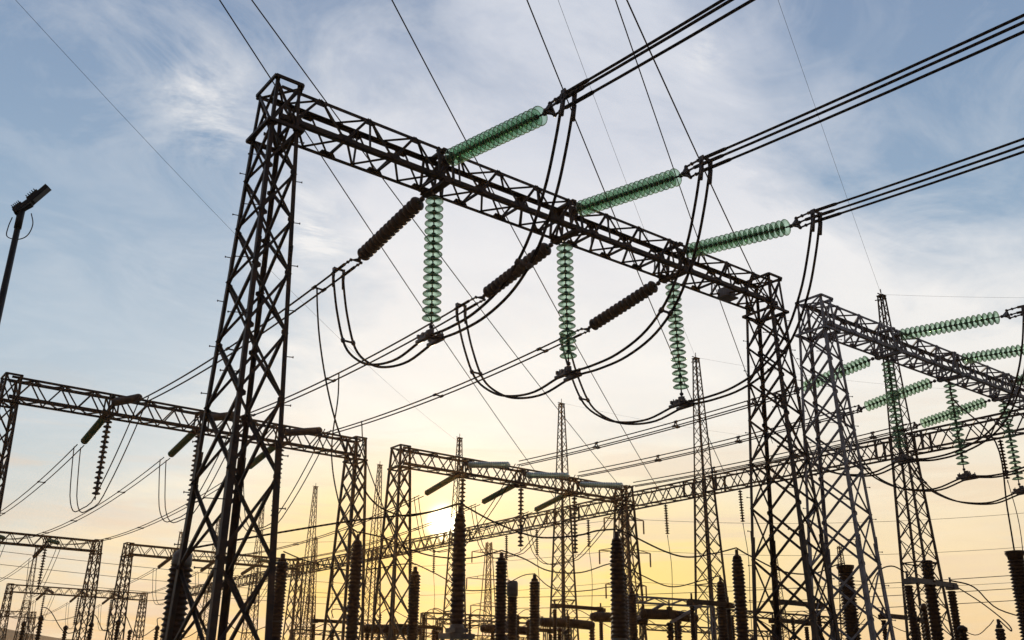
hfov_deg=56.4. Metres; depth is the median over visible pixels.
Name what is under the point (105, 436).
insulator string
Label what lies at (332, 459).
yard wire
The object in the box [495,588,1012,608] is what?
wire
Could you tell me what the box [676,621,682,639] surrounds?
post insulator
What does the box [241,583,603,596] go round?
line wire
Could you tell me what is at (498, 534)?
cross beam
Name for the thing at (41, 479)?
conductor bundle
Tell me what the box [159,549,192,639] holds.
bushing
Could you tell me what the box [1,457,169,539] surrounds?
conductor bundle
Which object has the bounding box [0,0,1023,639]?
sky
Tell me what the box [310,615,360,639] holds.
disconnector
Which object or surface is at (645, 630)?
busbar support
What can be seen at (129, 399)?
insulator string
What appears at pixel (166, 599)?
conductor bundle
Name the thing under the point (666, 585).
yard wire
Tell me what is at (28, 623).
yard wire
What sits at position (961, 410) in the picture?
insulator string
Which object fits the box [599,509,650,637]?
transmission pylon
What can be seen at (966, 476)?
jumper loop
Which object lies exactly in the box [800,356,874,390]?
insulator string
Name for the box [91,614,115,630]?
yard wire
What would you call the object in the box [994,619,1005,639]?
bushing
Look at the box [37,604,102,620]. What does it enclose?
conductor bundle
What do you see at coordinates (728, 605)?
disconnector
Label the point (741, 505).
insulator string
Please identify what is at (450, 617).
yard wire
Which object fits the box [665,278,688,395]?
insulator string
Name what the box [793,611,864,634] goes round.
yard wire
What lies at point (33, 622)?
portal gantry
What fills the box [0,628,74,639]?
hills
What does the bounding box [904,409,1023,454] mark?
cross beam
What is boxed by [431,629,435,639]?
post insulator
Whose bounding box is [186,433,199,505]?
insulator string
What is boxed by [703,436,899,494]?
cross beam
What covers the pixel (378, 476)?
lightning mast
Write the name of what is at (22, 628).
post insulator
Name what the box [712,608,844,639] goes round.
busbar support
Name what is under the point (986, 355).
insulator string
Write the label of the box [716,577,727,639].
bushing
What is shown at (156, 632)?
post insulator
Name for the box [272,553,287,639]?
bushing
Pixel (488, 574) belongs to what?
transmission pylon
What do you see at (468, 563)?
line wire
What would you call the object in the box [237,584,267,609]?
jumper loop
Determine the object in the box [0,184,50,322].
street lamp
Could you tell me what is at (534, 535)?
jumper loop
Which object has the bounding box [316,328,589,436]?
conductor bundle
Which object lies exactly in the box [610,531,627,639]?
bushing
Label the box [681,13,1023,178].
conductor bundle
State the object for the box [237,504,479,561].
conductor bundle
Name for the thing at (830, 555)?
line wire
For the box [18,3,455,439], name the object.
earth wire
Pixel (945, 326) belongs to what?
insulator string
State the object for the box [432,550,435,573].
insulator string
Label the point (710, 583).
lightning mast
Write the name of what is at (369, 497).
yard wire
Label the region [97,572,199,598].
conductor bundle
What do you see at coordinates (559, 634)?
post insulator
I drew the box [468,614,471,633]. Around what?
support post
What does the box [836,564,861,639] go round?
bushing
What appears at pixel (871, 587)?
yard wire
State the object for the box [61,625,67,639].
post insulator
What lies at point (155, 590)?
jumper loop
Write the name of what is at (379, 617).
support post
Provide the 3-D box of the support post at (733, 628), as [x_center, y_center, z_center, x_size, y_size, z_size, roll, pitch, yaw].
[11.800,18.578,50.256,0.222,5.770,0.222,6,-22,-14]
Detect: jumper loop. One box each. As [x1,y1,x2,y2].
[26,543,62,596]
[31,593,55,627]
[65,595,90,628]
[69,395,148,512]
[98,600,120,630]
[152,557,193,604]
[158,421,241,522]
[195,561,238,607]
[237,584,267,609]
[240,429,330,531]
[332,88,576,367]
[414,464,519,552]
[455,155,712,398]
[471,475,578,558]
[523,485,633,564]
[560,208,822,424]
[773,306,1023,476]
[841,412,1023,491]
[893,428,1023,504]
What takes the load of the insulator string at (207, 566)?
hanging from the portal gantry at (131, 555)
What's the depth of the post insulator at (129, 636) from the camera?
86.48 m
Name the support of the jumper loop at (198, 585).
hanging from the conductor bundle at (149, 592)
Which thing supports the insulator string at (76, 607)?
hanging from the portal gantry at (45, 592)
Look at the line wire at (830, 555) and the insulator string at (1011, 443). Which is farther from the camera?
the line wire at (830, 555)
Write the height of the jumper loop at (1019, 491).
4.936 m
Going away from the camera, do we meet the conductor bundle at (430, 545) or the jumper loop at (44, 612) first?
the conductor bundle at (430, 545)
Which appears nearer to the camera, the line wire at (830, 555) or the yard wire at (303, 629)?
the yard wire at (303, 629)
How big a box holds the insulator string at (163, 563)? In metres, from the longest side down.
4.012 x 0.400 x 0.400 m
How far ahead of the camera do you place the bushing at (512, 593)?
44.74 m
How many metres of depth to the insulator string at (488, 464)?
58.12 m
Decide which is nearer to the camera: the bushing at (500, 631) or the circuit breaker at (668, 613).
the bushing at (500, 631)
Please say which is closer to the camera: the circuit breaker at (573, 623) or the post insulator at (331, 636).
the circuit breaker at (573, 623)
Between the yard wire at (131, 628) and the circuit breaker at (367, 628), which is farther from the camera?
the yard wire at (131, 628)
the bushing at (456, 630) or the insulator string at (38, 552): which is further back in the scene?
the insulator string at (38, 552)
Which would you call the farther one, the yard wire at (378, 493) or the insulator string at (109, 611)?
the insulator string at (109, 611)
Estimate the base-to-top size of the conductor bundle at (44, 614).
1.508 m
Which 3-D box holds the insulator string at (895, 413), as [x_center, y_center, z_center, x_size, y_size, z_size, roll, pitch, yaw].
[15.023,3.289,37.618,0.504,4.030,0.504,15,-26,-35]
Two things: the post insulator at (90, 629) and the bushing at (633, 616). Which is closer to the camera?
the bushing at (633, 616)
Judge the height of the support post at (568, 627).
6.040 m
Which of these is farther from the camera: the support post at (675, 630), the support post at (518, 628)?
the support post at (518, 628)
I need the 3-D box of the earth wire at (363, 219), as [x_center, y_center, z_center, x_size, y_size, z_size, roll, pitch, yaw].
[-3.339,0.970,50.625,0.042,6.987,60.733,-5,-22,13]
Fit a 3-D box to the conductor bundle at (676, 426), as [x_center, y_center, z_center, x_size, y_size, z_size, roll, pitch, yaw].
[6.437,5.708,48.590,0.404,0.587,19.721,16,-26,-34]
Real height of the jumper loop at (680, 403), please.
4.736 m
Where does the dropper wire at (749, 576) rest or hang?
hanging from the insulator string at (741, 505)
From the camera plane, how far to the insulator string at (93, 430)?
49.66 m
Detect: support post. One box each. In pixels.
[378,613,381,639]
[422,614,425,639]
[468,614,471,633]
[516,614,519,639]
[566,615,569,639]
[674,622,677,639]
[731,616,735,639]
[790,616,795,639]
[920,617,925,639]
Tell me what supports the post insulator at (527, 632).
on the ground
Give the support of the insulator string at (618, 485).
hanging from the portal gantry at (460, 473)
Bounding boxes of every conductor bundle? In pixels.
[0,444,83,515]
[0,559,32,581]
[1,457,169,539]
[9,602,68,618]
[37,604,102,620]
[56,568,158,595]
[57,473,235,544]
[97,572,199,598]
[128,575,240,600]
[134,258,362,403]
[192,495,423,556]
[230,296,485,420]
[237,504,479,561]
[288,511,532,565]
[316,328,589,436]
[517,386,799,465]
[543,0,754,116]
[577,404,862,476]
[632,422,918,486]
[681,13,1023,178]
[791,137,1023,228]
[1002,305,1023,318]
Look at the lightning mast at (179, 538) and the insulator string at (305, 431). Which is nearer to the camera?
the insulator string at (305, 431)
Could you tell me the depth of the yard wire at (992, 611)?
37.97 m
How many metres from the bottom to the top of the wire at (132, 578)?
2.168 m
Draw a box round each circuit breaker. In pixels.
[364,624,421,634]
[480,619,526,639]
[539,610,594,639]
[590,612,647,624]
[639,600,698,639]
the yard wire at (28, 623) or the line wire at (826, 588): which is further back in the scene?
the line wire at (826, 588)
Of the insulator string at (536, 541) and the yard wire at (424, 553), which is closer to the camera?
the yard wire at (424, 553)
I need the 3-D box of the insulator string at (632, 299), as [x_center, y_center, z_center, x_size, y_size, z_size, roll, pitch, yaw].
[3.820,-0.479,32.952,0.450,0.450,3.604,16,-35,-34]
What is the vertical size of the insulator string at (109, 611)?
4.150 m
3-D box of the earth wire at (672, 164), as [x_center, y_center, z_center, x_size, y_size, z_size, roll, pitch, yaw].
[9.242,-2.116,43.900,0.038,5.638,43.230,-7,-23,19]
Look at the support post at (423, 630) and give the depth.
58.21 m
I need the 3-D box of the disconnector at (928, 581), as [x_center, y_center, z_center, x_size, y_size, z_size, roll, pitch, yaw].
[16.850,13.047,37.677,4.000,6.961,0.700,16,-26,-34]
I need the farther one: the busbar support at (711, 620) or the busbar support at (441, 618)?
the busbar support at (441, 618)
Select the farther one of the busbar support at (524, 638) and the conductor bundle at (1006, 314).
the busbar support at (524, 638)
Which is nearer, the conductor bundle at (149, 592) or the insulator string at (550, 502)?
the insulator string at (550, 502)
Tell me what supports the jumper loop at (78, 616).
hanging from the conductor bundle at (44, 614)
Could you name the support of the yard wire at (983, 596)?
attached to the disconnector at (928, 581)
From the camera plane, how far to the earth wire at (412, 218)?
38.65 m
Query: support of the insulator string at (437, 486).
hanging from the portal gantry at (460, 473)
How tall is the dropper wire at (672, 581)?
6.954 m
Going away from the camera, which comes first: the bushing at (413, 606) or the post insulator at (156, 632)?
the bushing at (413, 606)
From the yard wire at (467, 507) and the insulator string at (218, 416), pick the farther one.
the insulator string at (218, 416)
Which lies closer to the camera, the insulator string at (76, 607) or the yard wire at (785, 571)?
the yard wire at (785, 571)
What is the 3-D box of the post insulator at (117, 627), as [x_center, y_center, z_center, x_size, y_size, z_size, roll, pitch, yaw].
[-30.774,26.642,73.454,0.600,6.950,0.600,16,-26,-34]
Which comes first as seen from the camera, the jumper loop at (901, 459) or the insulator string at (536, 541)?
the jumper loop at (901, 459)
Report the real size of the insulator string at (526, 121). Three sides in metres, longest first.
4.358 x 0.504 x 0.504 m
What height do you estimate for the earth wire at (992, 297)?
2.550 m
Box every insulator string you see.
[32,544,43,557]
[36,548,46,591]
[38,595,45,620]
[47,538,59,544]
[73,597,79,624]
[81,418,104,443]
[92,418,111,499]
[106,599,111,625]
[111,394,142,405]
[157,556,172,567]
[168,430,195,456]
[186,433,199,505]
[200,563,213,571]
[207,411,233,421]
[241,563,255,574]
[250,443,274,468]
[253,567,258,603]
[285,427,322,435]
[357,196,424,260]
[422,191,443,328]
[425,474,456,495]
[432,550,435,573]
[444,106,547,165]
[459,477,465,513]
[468,462,509,467]
[481,483,514,503]
[482,242,552,297]
[505,534,507,561]
[518,488,523,549]
[526,472,569,478]
[534,492,567,511]
[535,528,538,557]
[556,238,576,365]
[572,496,577,556]
[573,168,682,215]
[579,482,623,488]
[586,520,590,549]
[588,281,660,329]
[664,503,669,536]
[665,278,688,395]
[681,219,792,257]
[738,488,744,524]
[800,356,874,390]
[862,378,935,410]
[881,356,906,453]
[895,311,1003,340]
[918,398,990,427]
[943,379,968,470]
[956,344,1023,364]
[997,437,1009,482]
[998,399,1023,485]
[1010,374,1023,384]
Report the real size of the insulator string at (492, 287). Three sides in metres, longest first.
3.604 x 0.450 x 0.450 m
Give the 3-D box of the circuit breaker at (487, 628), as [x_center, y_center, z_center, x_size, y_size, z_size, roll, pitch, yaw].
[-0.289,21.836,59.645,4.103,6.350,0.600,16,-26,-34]
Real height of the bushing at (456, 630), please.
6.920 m
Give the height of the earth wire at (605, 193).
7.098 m
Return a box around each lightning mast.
[13,547,38,639]
[160,529,182,639]
[197,519,219,639]
[240,504,265,639]
[293,485,318,639]
[301,538,317,639]
[359,464,382,639]
[441,434,465,632]
[549,399,578,639]
[691,353,727,639]
[777,558,789,639]
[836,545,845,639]
[875,289,954,639]
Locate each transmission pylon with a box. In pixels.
[466,542,509,638]
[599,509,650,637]
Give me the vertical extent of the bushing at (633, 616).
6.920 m
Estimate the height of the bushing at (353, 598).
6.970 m
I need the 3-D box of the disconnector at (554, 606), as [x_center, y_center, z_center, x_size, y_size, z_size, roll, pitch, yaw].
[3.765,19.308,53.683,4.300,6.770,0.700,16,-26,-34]
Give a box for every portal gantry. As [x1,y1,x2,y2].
[0,372,367,639]
[0,531,102,639]
[0,583,147,639]
[1,610,36,639]
[105,542,303,639]
[164,73,840,639]
[370,444,647,639]
[795,293,1023,639]
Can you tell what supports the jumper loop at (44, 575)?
hanging from the conductor bundle at (15, 569)
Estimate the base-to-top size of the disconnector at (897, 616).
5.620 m
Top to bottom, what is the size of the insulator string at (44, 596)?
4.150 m
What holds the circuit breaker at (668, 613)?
on the ground
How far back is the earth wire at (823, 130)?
42.73 m
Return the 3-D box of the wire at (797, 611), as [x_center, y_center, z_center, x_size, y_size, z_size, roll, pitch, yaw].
[18.909,14.620,49.877,47.541,0.945,0.034,-11,-24,28]
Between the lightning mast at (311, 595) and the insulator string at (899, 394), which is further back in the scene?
the lightning mast at (311, 595)
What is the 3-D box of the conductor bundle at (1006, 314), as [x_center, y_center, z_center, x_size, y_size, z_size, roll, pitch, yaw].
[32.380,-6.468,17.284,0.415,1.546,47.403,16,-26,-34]
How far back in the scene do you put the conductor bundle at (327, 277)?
32.40 m
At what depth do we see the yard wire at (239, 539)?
26.22 m
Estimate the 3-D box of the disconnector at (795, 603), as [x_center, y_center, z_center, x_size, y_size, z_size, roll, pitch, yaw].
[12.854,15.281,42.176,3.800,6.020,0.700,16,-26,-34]
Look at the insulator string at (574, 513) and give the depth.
64.64 m
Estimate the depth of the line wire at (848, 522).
149.98 m
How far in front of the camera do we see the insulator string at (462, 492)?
59.74 m
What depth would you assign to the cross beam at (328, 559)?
106.00 m
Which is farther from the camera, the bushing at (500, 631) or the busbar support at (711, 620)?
the busbar support at (711, 620)
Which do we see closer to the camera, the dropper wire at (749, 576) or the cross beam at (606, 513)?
the dropper wire at (749, 576)
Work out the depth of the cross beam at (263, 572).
116.54 m
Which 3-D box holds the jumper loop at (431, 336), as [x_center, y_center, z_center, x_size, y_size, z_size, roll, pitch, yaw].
[-2.072,-1.482,25.172,0.500,4.736,11.140,16,-26,-34]
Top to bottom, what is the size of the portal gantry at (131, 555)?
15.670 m
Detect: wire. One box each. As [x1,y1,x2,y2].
[0,564,333,593]
[0,577,367,605]
[1,551,369,584]
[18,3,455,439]
[24,613,38,632]
[41,607,90,633]
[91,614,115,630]
[118,611,156,637]
[195,503,461,548]
[201,520,610,542]
[219,0,560,505]
[234,549,625,569]
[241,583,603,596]
[251,0,624,491]
[283,551,415,570]
[284,612,331,630]
[316,289,456,516]
[331,374,358,532]
[358,531,501,558]
[361,422,415,564]
[381,609,449,625]
[391,0,656,485]
[416,564,534,590]
[424,609,493,627]
[433,608,488,627]
[460,504,616,538]
[486,600,1013,618]
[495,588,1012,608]
[502,550,610,573]
[517,575,1009,597]
[526,0,722,468]
[537,576,631,591]
[558,0,694,354]
[615,0,772,442]
[617,529,736,557]
[624,566,720,586]
[626,0,807,383]
[626,547,1019,555]
[632,581,1010,588]
[636,513,1020,523]
[636,612,688,632]
[667,537,673,639]
[736,548,844,574]
[743,525,752,635]
[778,0,880,292]
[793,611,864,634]
[854,565,905,630]
[907,295,1009,297]
[922,616,993,634]
[950,382,1014,549]
[951,580,1017,615]
[959,588,1011,631]
[1008,483,1023,559]
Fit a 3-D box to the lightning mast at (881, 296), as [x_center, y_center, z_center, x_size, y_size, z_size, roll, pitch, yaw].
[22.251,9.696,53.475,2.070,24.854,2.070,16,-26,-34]
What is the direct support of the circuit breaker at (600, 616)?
on the ground
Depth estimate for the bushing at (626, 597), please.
40.49 m
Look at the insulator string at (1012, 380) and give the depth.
43.15 m
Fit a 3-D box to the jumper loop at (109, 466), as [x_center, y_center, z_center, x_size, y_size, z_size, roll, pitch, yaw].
[-20.185,7.004,47.038,0.393,4.252,11.046,16,-26,-34]
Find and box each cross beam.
[189,584,210,594]
[208,574,255,590]
[253,562,309,581]
[306,548,375,571]
[372,531,452,558]
[465,509,560,542]
[561,478,703,521]
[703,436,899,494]
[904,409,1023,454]
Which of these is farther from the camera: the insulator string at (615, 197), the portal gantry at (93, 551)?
the portal gantry at (93, 551)
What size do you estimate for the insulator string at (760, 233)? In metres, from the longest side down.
4.358 x 0.504 x 0.504 m
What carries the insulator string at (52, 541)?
hanging from the portal gantry at (93, 551)
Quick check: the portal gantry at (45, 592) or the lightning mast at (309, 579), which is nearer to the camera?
the lightning mast at (309, 579)
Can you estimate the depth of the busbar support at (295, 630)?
82.88 m
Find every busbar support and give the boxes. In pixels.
[289,629,406,639]
[417,632,525,639]
[419,612,549,639]
[435,618,573,639]
[627,596,716,639]
[639,623,770,639]
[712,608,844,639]
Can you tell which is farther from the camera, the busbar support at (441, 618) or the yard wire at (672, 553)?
the busbar support at (441, 618)
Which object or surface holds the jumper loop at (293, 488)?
hanging from the conductor bundle at (538, 349)
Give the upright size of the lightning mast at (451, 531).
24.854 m
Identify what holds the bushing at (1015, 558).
on the ground
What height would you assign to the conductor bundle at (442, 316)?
0.526 m
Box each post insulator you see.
[18,621,26,639]
[35,615,43,639]
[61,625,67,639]
[87,622,93,639]
[113,619,120,639]
[127,629,131,639]
[154,625,159,639]
[329,629,334,639]
[364,633,369,639]
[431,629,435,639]
[525,620,529,639]
[557,627,562,639]
[589,621,594,639]
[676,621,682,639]
[920,603,931,639]
[957,625,968,639]
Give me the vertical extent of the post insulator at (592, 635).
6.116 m
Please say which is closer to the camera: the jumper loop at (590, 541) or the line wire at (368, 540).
the jumper loop at (590, 541)
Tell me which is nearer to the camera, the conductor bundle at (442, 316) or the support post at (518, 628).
the conductor bundle at (442, 316)
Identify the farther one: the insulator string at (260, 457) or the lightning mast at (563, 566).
the lightning mast at (563, 566)
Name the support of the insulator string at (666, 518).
hanging from the cross beam at (606, 513)
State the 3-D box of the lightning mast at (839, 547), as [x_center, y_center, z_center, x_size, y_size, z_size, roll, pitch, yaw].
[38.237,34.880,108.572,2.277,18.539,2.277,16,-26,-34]
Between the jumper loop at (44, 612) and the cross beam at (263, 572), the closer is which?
the cross beam at (263, 572)
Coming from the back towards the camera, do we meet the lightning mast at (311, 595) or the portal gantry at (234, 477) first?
the lightning mast at (311, 595)
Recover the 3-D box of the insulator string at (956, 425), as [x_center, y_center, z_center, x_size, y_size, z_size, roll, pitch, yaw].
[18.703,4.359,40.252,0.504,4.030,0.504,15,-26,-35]
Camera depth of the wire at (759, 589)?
52.55 m
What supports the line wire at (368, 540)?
attached to the transmission pylon at (626, 553)
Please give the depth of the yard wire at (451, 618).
68.73 m
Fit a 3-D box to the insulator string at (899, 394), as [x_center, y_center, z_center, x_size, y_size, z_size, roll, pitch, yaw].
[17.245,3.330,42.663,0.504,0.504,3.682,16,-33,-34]
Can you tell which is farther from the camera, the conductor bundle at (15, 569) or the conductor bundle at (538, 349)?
the conductor bundle at (15, 569)
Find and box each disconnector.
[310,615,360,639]
[393,619,441,639]
[516,624,552,639]
[551,599,605,639]
[686,593,734,639]
[768,613,810,639]
[771,599,822,639]
[878,608,923,639]
[901,560,960,639]
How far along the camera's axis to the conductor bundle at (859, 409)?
51.02 m
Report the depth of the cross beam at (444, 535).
91.72 m
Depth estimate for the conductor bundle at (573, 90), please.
20.08 m
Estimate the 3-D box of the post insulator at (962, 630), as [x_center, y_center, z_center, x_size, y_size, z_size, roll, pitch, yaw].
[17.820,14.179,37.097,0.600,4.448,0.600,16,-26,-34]
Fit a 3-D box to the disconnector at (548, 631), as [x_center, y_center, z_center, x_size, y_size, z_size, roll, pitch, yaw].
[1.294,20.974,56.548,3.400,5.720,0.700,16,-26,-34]
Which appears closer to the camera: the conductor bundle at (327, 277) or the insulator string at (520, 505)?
the conductor bundle at (327, 277)
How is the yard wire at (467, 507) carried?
attached to the bushing at (619, 626)
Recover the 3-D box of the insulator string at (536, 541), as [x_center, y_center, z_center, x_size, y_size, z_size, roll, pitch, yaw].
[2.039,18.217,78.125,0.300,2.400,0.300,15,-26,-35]
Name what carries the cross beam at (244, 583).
attached to the lightning mast at (206, 593)
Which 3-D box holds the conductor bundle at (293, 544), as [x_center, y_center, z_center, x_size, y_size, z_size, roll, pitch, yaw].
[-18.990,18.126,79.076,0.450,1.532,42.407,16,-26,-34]
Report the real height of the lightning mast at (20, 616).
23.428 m
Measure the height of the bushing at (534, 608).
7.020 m
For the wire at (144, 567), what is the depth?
129.18 m
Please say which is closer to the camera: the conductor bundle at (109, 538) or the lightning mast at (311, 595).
the conductor bundle at (109, 538)
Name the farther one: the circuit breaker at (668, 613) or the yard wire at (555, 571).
the circuit breaker at (668, 613)
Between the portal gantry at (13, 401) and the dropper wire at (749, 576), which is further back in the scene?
the dropper wire at (749, 576)
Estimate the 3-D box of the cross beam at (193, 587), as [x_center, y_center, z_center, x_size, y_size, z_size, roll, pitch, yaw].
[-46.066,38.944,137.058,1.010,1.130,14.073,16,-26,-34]
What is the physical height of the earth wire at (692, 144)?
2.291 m
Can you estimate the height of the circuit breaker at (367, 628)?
6.150 m
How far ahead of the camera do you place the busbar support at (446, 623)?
71.14 m
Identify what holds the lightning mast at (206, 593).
on the ground
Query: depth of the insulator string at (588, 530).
73.35 m
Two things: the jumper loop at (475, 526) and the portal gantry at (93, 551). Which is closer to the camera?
the jumper loop at (475, 526)
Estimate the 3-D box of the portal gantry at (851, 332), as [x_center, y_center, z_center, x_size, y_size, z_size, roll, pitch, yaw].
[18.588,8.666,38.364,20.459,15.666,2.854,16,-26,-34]
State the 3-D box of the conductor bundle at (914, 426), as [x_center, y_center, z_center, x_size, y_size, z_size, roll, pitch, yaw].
[13.797,7.848,53.857,0.404,0.587,19.721,16,-26,-34]
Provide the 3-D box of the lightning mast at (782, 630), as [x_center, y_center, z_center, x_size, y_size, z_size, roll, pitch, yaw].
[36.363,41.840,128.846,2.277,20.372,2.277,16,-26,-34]
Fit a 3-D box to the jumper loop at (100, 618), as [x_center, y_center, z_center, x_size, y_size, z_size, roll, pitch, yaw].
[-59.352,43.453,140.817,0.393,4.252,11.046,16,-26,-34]
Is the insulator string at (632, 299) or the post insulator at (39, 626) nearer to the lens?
the insulator string at (632, 299)
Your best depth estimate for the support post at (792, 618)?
49.88 m
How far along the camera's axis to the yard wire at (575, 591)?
46.73 m
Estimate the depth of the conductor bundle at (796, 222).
24.99 m
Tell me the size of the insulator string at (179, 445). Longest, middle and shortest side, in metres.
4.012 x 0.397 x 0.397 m
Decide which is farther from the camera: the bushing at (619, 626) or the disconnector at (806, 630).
the disconnector at (806, 630)
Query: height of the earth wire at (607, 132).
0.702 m
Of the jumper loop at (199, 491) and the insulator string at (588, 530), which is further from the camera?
the insulator string at (588, 530)
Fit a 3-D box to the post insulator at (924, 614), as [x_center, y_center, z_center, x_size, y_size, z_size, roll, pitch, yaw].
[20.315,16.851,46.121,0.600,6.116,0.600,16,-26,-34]
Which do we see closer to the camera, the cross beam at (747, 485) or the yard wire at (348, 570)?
the yard wire at (348, 570)
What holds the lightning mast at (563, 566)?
on the ground
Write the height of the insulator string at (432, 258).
4.110 m
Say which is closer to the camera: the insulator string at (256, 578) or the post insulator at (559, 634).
the post insulator at (559, 634)
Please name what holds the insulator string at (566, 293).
hanging from the portal gantry at (234, 477)
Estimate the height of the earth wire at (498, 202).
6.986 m
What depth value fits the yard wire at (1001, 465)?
36.58 m
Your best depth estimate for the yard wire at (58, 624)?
73.28 m
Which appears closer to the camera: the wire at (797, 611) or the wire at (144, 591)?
the wire at (797, 611)
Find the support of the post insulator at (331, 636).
on the ground
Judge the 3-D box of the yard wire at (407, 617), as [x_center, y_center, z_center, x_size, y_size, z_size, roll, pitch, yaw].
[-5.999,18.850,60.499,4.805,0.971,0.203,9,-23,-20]
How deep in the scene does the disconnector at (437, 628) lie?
57.53 m
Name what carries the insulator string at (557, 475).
hanging from the portal gantry at (460, 473)
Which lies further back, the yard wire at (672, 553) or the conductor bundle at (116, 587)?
the conductor bundle at (116, 587)
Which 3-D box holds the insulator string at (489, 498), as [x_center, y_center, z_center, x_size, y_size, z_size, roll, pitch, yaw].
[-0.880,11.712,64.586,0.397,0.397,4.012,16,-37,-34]
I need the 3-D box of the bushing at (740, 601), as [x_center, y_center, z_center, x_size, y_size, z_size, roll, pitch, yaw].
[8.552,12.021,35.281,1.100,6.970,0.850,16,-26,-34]
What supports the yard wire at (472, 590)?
attached to the bushing at (534, 608)
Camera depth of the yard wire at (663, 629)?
54.23 m
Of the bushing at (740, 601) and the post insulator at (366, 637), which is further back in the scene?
the post insulator at (366, 637)
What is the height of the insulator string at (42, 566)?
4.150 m
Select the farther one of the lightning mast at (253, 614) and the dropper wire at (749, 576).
the lightning mast at (253, 614)
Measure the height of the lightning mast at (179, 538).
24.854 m
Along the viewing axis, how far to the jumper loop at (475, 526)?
57.93 m
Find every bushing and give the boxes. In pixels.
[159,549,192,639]
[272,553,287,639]
[345,534,362,639]
[406,567,420,639]
[438,506,474,639]
[494,552,506,639]
[507,581,517,639]
[529,574,539,639]
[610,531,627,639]
[624,571,629,639]
[628,587,637,639]
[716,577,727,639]
[732,549,749,639]
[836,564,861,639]
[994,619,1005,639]
[1004,550,1023,639]
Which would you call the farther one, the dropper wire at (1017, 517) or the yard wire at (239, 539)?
the dropper wire at (1017, 517)
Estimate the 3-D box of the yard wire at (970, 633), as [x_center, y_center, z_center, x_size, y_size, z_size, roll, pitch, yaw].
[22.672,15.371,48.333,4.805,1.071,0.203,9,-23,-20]
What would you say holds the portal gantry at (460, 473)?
on the ground
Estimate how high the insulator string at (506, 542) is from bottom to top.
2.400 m
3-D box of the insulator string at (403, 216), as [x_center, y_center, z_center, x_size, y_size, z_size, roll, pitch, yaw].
[-3.540,-2.619,27.685,0.450,0.450,3.604,16,-35,-34]
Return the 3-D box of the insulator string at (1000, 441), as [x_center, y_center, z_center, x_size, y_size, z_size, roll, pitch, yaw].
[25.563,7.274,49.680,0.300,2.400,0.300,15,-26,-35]
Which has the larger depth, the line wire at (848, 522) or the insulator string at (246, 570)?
the line wire at (848, 522)

